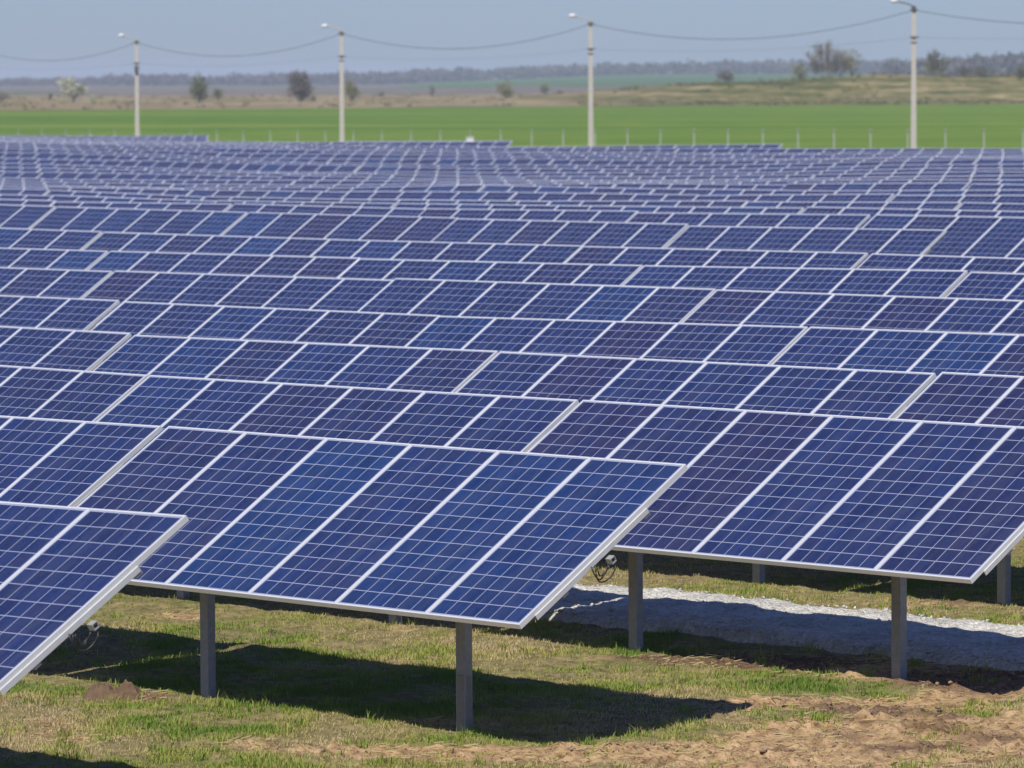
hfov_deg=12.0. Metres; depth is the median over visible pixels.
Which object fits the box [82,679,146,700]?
earth heap
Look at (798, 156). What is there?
solar table
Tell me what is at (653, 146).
solar table
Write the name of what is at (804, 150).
solar table
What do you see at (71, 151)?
solar table
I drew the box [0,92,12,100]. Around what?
shrub
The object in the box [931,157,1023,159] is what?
solar table
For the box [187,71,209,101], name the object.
leafy tree
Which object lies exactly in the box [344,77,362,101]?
leafy tree
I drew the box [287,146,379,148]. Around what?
solar table
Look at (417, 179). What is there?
solar table
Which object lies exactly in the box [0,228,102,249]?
solar table
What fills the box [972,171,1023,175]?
solar table
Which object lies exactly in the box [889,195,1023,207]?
solar table
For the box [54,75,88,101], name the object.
flowering tree
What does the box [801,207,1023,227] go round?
solar table
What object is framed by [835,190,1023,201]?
solar table
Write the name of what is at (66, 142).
solar table
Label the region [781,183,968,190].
solar table
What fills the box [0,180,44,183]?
solar table
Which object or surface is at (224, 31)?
sky
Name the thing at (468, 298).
solar table
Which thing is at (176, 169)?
solar table
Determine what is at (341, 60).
lamp pole
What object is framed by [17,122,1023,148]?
perimeter fence
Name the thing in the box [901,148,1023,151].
solar table
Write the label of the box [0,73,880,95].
fields
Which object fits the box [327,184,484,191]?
solar table
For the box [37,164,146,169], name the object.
solar table
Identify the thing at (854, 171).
solar table
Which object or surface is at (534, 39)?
overhead cable
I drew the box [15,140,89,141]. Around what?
solar table
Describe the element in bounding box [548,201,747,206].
solar table
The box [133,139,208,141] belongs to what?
solar table
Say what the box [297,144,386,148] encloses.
solar table
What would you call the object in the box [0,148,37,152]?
solar table
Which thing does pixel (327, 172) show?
solar table
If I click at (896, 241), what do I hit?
solar table
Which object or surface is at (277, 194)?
solar table
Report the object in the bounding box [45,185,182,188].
solar table
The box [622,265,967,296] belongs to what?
solar table
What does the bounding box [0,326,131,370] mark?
solar table
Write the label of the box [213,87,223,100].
sapling
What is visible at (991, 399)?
solar table
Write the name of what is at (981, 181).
solar table
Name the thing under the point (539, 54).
overhead cable
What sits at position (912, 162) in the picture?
solar table
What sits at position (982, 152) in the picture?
solar table
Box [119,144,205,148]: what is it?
solar table
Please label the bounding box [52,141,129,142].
solar table
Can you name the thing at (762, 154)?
solar table
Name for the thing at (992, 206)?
solar table
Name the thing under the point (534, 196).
solar table
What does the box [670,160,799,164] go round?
solar table
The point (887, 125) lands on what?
green field
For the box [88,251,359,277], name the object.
solar table
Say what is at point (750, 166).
solar table
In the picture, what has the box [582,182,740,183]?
solar table
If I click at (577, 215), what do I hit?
solar table
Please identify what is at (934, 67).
bare tree
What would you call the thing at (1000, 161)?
solar table
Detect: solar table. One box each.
[0,137,61,138]
[0,140,51,141]
[0,142,34,143]
[0,144,35,146]
[0,146,36,148]
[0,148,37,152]
[0,152,38,158]
[0,158,39,163]
[0,163,40,167]
[0,167,41,171]
[0,171,42,177]
[0,178,43,180]
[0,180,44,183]
[0,183,46,186]
[0,186,47,188]
[0,188,49,194]
[0,194,53,199]
[0,199,55,205]
[0,204,55,228]
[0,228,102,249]
[0,248,107,269]
[0,267,112,297]
[0,295,119,330]
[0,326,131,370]
[0,365,147,421]
[0,415,162,506]
[0,501,188,695]
[1,137,64,137]
[2,136,68,136]
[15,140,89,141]
[28,139,100,140]
[31,207,247,234]
[33,152,136,159]
[34,144,122,148]
[34,149,131,154]
[35,142,115,143]
[35,143,118,145]
[35,159,139,166]
[36,147,126,152]
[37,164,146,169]
[37,172,158,179]
[39,168,152,173]
[43,179,164,182]
[44,182,173,187]
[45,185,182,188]
[46,190,204,199]
[47,187,192,195]
[49,195,215,202]
[51,202,231,210]
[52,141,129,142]
[62,138,132,139]
[65,137,135,138]
[69,136,137,136]
[77,426,687,732]
[82,271,392,324]
[83,232,329,255]
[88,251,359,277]
[90,141,167,142]
[90,301,439,360]
[93,335,497,392]
[96,375,578,623]
[101,140,176,141]
[116,143,199,145]
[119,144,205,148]
[121,146,212,151]
[124,149,220,156]
[130,142,211,144]
[131,153,229,159]
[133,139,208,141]
[133,156,238,162]
[134,137,207,138]
[134,160,247,170]
[138,135,208,136]
[145,167,258,172]
[149,170,268,175]
[153,174,279,179]
[163,180,295,184]
[168,142,247,143]
[171,184,311,187]
[178,141,255,142]
[183,187,329,190]
[187,189,348,198]
[200,144,287,147]
[202,196,370,202]
[204,146,297,148]
[210,148,308,153]
[212,144,296,145]
[215,200,395,210]
[217,153,318,157]
[222,212,457,241]
[227,203,425,216]
[228,158,331,162]
[237,160,345,164]
[240,163,360,171]
[248,142,331,144]
[259,172,376,173]
[267,173,393,177]
[278,175,413,180]
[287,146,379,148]
[292,180,434,184]
[296,148,391,150]
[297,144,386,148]
[305,150,406,153]
[311,183,458,187]
[312,239,582,262]
[315,153,422,158]
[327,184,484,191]
[328,159,439,164]
[331,142,419,145]
[338,258,642,285]
[339,141,422,141]
[342,191,516,200]
[345,163,457,171]
[356,166,478,171]
[358,278,715,322]
[368,199,550,207]
[375,172,499,176]
[379,148,473,150]
[385,146,478,147]
[391,174,523,178]
[392,150,491,152]
[394,203,591,209]
[406,152,510,155]
[406,316,807,364]
[412,178,552,180]
[417,142,511,145]
[418,208,637,221]
[419,154,530,158]
[424,141,511,141]
[432,218,688,247]
[434,158,554,164]
[434,181,582,183]
[455,351,936,583]
[456,164,577,167]
[458,183,615,190]
[472,148,574,151]
[475,168,604,172]
[478,146,575,147]
[479,185,654,193]
[490,151,595,153]
[499,173,632,176]
[509,153,620,156]
[509,192,697,201]
[523,176,663,179]
[528,400,1023,679]
[529,155,645,159]
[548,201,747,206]
[549,159,673,164]
[553,180,700,181]
[565,246,867,268]
[571,148,678,152]
[575,145,676,147]
[576,165,702,172]
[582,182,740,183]
[587,206,804,213]
[595,152,705,154]
[602,169,736,172]
[613,183,784,189]
[618,155,734,157]
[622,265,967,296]
[628,212,869,240]
[631,172,773,176]
[644,157,765,159]
[651,188,836,194]
[662,174,814,179]
[666,226,946,268]
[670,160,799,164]
[675,144,782,148]
[675,148,788,152]
[682,289,1023,333]
[693,194,893,201]
[700,163,835,168]
[700,178,859,181]
[705,153,819,157]
[733,154,854,158]
[735,166,877,171]
[740,179,911,184]
[743,201,961,213]
[766,157,891,159]
[771,327,1023,405]
[772,168,922,174]
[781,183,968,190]
[785,148,902,152]
[798,157,932,162]
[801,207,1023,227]
[813,171,974,177]
[819,151,940,154]
[833,159,977,166]
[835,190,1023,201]
[853,154,980,156]
[856,253,1023,294]
[859,175,1023,179]
[862,214,1023,257]
[875,164,1023,169]
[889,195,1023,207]
[892,156,1023,157]
[895,372,1023,605]
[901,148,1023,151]
[910,179,1023,189]
[921,168,1023,171]
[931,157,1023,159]
[940,151,1023,154]
[946,272,1023,299]
[956,202,1023,210]
[966,183,1023,189]
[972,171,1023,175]
[974,159,1023,163]
[981,153,1023,155]
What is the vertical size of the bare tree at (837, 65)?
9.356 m
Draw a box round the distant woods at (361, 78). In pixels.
[0,68,425,85]
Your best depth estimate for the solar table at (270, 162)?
177.59 m
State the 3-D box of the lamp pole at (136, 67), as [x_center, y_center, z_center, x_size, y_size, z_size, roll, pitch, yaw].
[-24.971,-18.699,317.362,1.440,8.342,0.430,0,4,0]
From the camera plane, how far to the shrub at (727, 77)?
1082.58 m
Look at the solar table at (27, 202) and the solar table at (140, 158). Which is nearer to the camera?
the solar table at (27, 202)
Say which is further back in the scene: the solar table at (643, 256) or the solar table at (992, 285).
the solar table at (643, 256)
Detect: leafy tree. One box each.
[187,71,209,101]
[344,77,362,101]
[495,79,515,98]
[790,62,808,78]
[841,48,862,75]
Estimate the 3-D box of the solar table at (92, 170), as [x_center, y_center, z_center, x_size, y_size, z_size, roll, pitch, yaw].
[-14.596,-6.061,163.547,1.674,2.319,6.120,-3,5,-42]
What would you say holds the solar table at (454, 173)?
on the ground at (853, 755)
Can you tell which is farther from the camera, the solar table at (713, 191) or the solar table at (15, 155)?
the solar table at (15, 155)
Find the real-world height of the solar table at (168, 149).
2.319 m
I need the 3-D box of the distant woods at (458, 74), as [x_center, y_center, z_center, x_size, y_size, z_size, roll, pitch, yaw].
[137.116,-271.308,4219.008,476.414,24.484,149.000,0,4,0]
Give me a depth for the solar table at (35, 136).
271.06 m
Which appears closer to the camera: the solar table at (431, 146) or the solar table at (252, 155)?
the solar table at (252, 155)
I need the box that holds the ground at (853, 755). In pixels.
[0,537,1023,767]
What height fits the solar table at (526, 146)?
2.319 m
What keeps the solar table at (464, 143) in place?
on the ground at (853, 755)
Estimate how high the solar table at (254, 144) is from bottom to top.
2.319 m
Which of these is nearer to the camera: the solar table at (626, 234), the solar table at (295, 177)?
the solar table at (626, 234)
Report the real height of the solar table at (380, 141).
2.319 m
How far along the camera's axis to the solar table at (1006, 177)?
128.98 m
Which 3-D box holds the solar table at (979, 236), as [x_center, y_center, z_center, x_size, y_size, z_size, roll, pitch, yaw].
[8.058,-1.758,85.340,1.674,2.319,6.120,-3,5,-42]
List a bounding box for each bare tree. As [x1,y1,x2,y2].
[802,38,853,77]
[920,48,950,75]
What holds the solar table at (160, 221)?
on the ground at (853, 755)
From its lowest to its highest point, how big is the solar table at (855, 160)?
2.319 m
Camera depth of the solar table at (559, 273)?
70.17 m
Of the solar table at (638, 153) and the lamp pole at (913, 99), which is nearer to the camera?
the solar table at (638, 153)
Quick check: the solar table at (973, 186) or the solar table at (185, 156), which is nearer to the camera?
the solar table at (973, 186)
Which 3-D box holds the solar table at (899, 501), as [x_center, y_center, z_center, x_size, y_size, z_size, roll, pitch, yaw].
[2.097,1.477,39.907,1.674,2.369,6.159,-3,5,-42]
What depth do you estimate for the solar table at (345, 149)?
202.83 m
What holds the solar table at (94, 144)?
on the ground at (853, 755)
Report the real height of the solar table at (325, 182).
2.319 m
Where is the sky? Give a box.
[0,0,1023,106]
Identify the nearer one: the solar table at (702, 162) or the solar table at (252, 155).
the solar table at (702, 162)
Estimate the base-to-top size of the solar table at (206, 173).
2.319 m
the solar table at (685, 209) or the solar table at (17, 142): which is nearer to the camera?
the solar table at (685, 209)
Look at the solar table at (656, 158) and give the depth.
174.51 m
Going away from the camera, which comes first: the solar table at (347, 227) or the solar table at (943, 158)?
the solar table at (347, 227)
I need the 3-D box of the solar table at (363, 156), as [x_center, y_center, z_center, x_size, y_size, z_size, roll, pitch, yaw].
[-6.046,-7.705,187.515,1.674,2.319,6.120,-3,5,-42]
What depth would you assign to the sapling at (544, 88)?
1447.07 m
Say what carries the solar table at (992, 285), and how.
on the ground at (853, 755)
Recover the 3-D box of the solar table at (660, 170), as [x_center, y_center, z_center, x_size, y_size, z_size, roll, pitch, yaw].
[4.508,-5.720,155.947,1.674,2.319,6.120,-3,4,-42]
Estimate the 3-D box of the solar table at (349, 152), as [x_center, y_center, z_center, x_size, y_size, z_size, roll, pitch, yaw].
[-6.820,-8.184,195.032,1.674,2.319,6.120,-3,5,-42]
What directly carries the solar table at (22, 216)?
on the ground at (853, 755)
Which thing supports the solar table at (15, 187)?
on the ground at (853, 755)
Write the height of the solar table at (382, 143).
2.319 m
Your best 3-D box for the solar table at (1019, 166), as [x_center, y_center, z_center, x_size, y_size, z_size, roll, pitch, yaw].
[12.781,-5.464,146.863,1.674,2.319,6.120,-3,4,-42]
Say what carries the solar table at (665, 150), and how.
on the ground at (853, 755)
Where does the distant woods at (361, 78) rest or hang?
on the fields at (576, 84)
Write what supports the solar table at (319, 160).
on the ground at (853, 755)
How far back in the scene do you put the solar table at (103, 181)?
148.91 m
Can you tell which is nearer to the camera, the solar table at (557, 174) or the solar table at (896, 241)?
the solar table at (896, 241)
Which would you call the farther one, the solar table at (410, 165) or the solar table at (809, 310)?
the solar table at (410, 165)
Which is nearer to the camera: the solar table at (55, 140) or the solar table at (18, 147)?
the solar table at (18, 147)
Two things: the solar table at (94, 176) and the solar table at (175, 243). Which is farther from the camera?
the solar table at (94, 176)
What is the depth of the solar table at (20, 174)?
159.49 m
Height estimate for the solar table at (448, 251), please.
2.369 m
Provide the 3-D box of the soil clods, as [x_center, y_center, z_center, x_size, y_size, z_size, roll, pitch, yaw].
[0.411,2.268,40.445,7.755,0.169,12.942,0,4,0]
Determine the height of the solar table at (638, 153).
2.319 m
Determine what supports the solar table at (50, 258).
on the ground at (853, 755)
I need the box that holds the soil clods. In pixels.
[54,573,1023,766]
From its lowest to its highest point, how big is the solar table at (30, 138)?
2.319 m
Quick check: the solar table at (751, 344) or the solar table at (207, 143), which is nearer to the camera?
the solar table at (751, 344)
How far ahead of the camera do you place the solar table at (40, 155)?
186.47 m
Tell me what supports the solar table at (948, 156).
on the ground at (853, 755)
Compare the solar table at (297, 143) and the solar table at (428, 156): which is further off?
the solar table at (297, 143)
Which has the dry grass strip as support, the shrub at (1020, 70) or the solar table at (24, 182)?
the shrub at (1020, 70)
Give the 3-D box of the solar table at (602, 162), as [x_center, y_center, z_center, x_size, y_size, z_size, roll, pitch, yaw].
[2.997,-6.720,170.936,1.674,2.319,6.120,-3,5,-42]
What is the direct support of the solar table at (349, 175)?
on the ground at (853, 755)
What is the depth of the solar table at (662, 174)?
149.13 m
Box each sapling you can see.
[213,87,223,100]
[539,83,550,93]
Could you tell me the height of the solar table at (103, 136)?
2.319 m
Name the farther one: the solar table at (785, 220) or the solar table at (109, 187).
the solar table at (109, 187)
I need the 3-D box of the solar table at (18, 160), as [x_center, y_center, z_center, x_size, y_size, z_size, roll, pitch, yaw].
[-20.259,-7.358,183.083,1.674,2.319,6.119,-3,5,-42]
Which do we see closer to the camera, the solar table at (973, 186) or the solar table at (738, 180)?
the solar table at (973, 186)
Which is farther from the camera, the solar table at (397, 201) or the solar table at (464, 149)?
the solar table at (464, 149)
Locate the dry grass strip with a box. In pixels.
[0,74,1023,110]
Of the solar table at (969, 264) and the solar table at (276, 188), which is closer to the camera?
the solar table at (969, 264)
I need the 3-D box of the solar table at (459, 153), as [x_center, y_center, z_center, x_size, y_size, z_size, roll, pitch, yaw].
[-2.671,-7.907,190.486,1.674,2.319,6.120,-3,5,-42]
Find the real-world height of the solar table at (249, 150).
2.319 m
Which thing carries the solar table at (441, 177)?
on the ground at (853, 755)
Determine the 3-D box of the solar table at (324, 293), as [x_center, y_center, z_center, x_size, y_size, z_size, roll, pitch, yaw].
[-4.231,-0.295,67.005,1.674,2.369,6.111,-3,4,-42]
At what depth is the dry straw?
35.63 m
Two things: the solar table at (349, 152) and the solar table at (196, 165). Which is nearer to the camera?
the solar table at (196, 165)
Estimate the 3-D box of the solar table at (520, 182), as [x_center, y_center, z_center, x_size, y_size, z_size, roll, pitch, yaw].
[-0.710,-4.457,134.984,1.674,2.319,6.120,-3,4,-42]
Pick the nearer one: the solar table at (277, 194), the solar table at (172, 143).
the solar table at (277, 194)
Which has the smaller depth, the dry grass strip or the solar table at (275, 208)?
the solar table at (275, 208)
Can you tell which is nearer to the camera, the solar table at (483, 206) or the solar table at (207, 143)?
the solar table at (483, 206)
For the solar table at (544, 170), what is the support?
on the ground at (853, 755)
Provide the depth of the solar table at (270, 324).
59.75 m
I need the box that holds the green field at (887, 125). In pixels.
[0,104,1023,148]
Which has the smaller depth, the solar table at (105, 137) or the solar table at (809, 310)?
the solar table at (809, 310)
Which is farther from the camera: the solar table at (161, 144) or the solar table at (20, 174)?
the solar table at (161, 144)
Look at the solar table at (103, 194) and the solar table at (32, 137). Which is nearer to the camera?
the solar table at (103, 194)
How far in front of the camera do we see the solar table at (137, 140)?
242.58 m
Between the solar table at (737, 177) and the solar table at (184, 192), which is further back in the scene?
the solar table at (737, 177)
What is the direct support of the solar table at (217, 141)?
on the ground at (853, 755)
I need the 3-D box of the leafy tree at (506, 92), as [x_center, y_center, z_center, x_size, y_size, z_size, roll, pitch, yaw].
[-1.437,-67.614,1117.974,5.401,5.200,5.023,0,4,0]
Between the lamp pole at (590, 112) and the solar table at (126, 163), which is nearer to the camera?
the solar table at (126, 163)
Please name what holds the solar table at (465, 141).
on the ground at (853, 755)
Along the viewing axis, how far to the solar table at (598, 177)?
145.79 m
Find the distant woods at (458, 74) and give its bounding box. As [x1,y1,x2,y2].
[402,57,923,82]
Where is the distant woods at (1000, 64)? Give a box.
[881,50,1023,75]
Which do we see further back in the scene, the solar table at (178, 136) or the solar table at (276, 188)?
the solar table at (178, 136)
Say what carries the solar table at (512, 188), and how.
on the ground at (853, 755)
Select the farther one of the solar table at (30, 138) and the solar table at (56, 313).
the solar table at (30, 138)
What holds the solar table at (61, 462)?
on the ground at (853, 755)
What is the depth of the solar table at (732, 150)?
192.28 m
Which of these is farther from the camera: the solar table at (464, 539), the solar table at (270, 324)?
the solar table at (270, 324)
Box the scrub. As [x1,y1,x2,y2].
[0,71,1023,109]
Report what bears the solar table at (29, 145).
on the ground at (853, 755)
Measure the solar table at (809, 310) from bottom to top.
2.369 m
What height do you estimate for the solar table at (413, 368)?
2.369 m
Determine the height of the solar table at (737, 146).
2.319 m
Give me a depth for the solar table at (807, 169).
151.79 m
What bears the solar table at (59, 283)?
on the ground at (853, 755)
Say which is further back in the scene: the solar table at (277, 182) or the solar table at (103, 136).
the solar table at (103, 136)
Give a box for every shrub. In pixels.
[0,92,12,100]
[283,70,314,101]
[716,68,733,81]
[953,65,972,75]
[972,65,990,76]
[1016,65,1023,77]
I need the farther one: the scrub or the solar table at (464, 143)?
the scrub
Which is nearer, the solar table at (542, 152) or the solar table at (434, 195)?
the solar table at (434, 195)
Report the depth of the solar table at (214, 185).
137.27 m
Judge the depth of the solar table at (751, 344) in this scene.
55.12 m
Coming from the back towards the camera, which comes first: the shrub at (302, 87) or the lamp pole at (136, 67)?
the shrub at (302, 87)
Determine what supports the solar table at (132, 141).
on the ground at (853, 755)
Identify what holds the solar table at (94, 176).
on the ground at (853, 755)
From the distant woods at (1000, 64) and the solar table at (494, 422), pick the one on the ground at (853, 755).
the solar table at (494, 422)
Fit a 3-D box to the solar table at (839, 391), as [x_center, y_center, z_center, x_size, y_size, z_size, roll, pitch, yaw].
[1.331,0.998,47.385,1.674,2.369,6.090,-3,5,-42]
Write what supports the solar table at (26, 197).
on the ground at (853, 755)
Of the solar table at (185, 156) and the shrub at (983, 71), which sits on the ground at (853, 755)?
the solar table at (185, 156)
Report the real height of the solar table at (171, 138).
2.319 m
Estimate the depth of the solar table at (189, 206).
103.58 m
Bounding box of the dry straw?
[14,573,1023,767]
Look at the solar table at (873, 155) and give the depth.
173.17 m
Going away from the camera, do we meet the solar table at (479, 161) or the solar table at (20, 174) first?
the solar table at (20, 174)
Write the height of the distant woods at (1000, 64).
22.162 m
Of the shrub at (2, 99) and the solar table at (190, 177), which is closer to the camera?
the solar table at (190, 177)
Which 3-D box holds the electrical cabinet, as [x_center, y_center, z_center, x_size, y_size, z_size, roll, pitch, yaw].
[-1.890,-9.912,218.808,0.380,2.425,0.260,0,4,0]
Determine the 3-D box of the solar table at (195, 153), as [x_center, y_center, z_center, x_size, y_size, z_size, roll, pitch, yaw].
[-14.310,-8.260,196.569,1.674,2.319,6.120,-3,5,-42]
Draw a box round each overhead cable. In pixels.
[0,10,1023,60]
[10,37,969,68]
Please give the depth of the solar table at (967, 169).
140.76 m
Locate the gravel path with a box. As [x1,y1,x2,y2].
[533,583,1023,670]
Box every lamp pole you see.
[118,34,139,135]
[321,24,345,140]
[569,14,594,145]
[890,0,918,147]
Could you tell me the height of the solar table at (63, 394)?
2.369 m
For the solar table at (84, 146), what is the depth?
208.90 m
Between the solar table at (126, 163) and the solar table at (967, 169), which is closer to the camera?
the solar table at (967, 169)
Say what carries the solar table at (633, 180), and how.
on the ground at (853, 755)
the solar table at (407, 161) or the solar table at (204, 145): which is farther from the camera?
the solar table at (204, 145)
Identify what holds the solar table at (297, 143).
on the ground at (853, 755)
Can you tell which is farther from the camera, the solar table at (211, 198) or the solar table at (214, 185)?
the solar table at (214, 185)
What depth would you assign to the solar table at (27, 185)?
136.99 m
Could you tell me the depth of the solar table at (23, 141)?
234.53 m
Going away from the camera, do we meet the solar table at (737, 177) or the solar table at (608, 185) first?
the solar table at (608, 185)
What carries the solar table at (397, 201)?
on the ground at (853, 755)
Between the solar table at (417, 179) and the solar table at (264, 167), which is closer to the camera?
the solar table at (417, 179)
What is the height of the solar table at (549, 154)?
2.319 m
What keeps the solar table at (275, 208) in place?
on the ground at (853, 755)
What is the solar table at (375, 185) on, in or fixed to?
on the ground at (853, 755)
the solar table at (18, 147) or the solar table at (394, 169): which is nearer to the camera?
the solar table at (394, 169)
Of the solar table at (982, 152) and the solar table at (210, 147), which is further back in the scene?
the solar table at (210, 147)
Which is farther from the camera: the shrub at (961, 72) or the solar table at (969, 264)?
the shrub at (961, 72)
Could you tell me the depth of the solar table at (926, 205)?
100.56 m
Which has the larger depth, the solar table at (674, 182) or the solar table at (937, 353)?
the solar table at (674, 182)
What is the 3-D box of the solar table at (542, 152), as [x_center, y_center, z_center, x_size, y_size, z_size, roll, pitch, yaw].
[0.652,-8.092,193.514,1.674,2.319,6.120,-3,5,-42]
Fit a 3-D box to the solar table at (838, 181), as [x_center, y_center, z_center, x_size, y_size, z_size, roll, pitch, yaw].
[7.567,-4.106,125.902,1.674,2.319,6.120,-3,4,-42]
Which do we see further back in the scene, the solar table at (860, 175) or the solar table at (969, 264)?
the solar table at (860, 175)
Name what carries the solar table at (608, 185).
on the ground at (853, 755)
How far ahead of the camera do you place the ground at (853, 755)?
38.03 m
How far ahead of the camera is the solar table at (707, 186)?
123.26 m
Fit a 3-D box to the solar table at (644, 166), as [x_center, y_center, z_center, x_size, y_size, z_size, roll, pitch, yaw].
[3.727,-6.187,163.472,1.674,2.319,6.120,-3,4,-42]
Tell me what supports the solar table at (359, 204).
on the ground at (853, 755)
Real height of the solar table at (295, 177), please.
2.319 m
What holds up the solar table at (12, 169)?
on the ground at (853, 755)
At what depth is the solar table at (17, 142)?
219.79 m
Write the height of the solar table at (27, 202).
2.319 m
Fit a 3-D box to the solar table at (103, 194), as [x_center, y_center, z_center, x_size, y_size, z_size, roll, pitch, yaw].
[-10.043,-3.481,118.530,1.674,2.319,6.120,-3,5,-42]
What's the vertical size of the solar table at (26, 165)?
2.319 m
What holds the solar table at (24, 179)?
on the ground at (853, 755)
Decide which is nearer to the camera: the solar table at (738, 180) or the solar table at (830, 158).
the solar table at (738, 180)
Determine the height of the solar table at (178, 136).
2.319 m
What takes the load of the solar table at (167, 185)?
on the ground at (853, 755)
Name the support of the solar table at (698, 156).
on the ground at (853, 755)
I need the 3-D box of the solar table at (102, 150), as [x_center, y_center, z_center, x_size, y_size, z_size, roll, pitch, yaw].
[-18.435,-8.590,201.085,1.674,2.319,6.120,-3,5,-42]
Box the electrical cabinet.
[466,137,473,141]
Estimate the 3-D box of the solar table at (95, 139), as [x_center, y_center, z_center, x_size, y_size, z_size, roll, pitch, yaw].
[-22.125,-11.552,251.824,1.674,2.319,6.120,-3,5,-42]
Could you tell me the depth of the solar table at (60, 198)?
111.88 m
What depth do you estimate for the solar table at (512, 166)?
168.45 m
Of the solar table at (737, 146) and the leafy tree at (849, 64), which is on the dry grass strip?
the leafy tree at (849, 64)
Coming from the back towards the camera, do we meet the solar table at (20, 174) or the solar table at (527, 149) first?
the solar table at (527, 149)
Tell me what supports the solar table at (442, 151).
on the ground at (853, 755)
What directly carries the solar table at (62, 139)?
on the ground at (853, 755)
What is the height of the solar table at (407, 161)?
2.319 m
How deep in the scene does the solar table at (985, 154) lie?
169.84 m
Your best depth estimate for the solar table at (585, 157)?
178.87 m
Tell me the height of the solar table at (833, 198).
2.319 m
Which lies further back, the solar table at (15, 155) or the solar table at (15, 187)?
the solar table at (15, 155)
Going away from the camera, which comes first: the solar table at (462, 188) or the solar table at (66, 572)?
the solar table at (66, 572)
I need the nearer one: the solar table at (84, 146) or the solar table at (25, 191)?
the solar table at (25, 191)
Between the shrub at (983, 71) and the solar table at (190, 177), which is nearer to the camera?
the solar table at (190, 177)
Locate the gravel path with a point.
(796, 623)
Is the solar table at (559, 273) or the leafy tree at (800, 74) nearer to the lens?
the solar table at (559, 273)

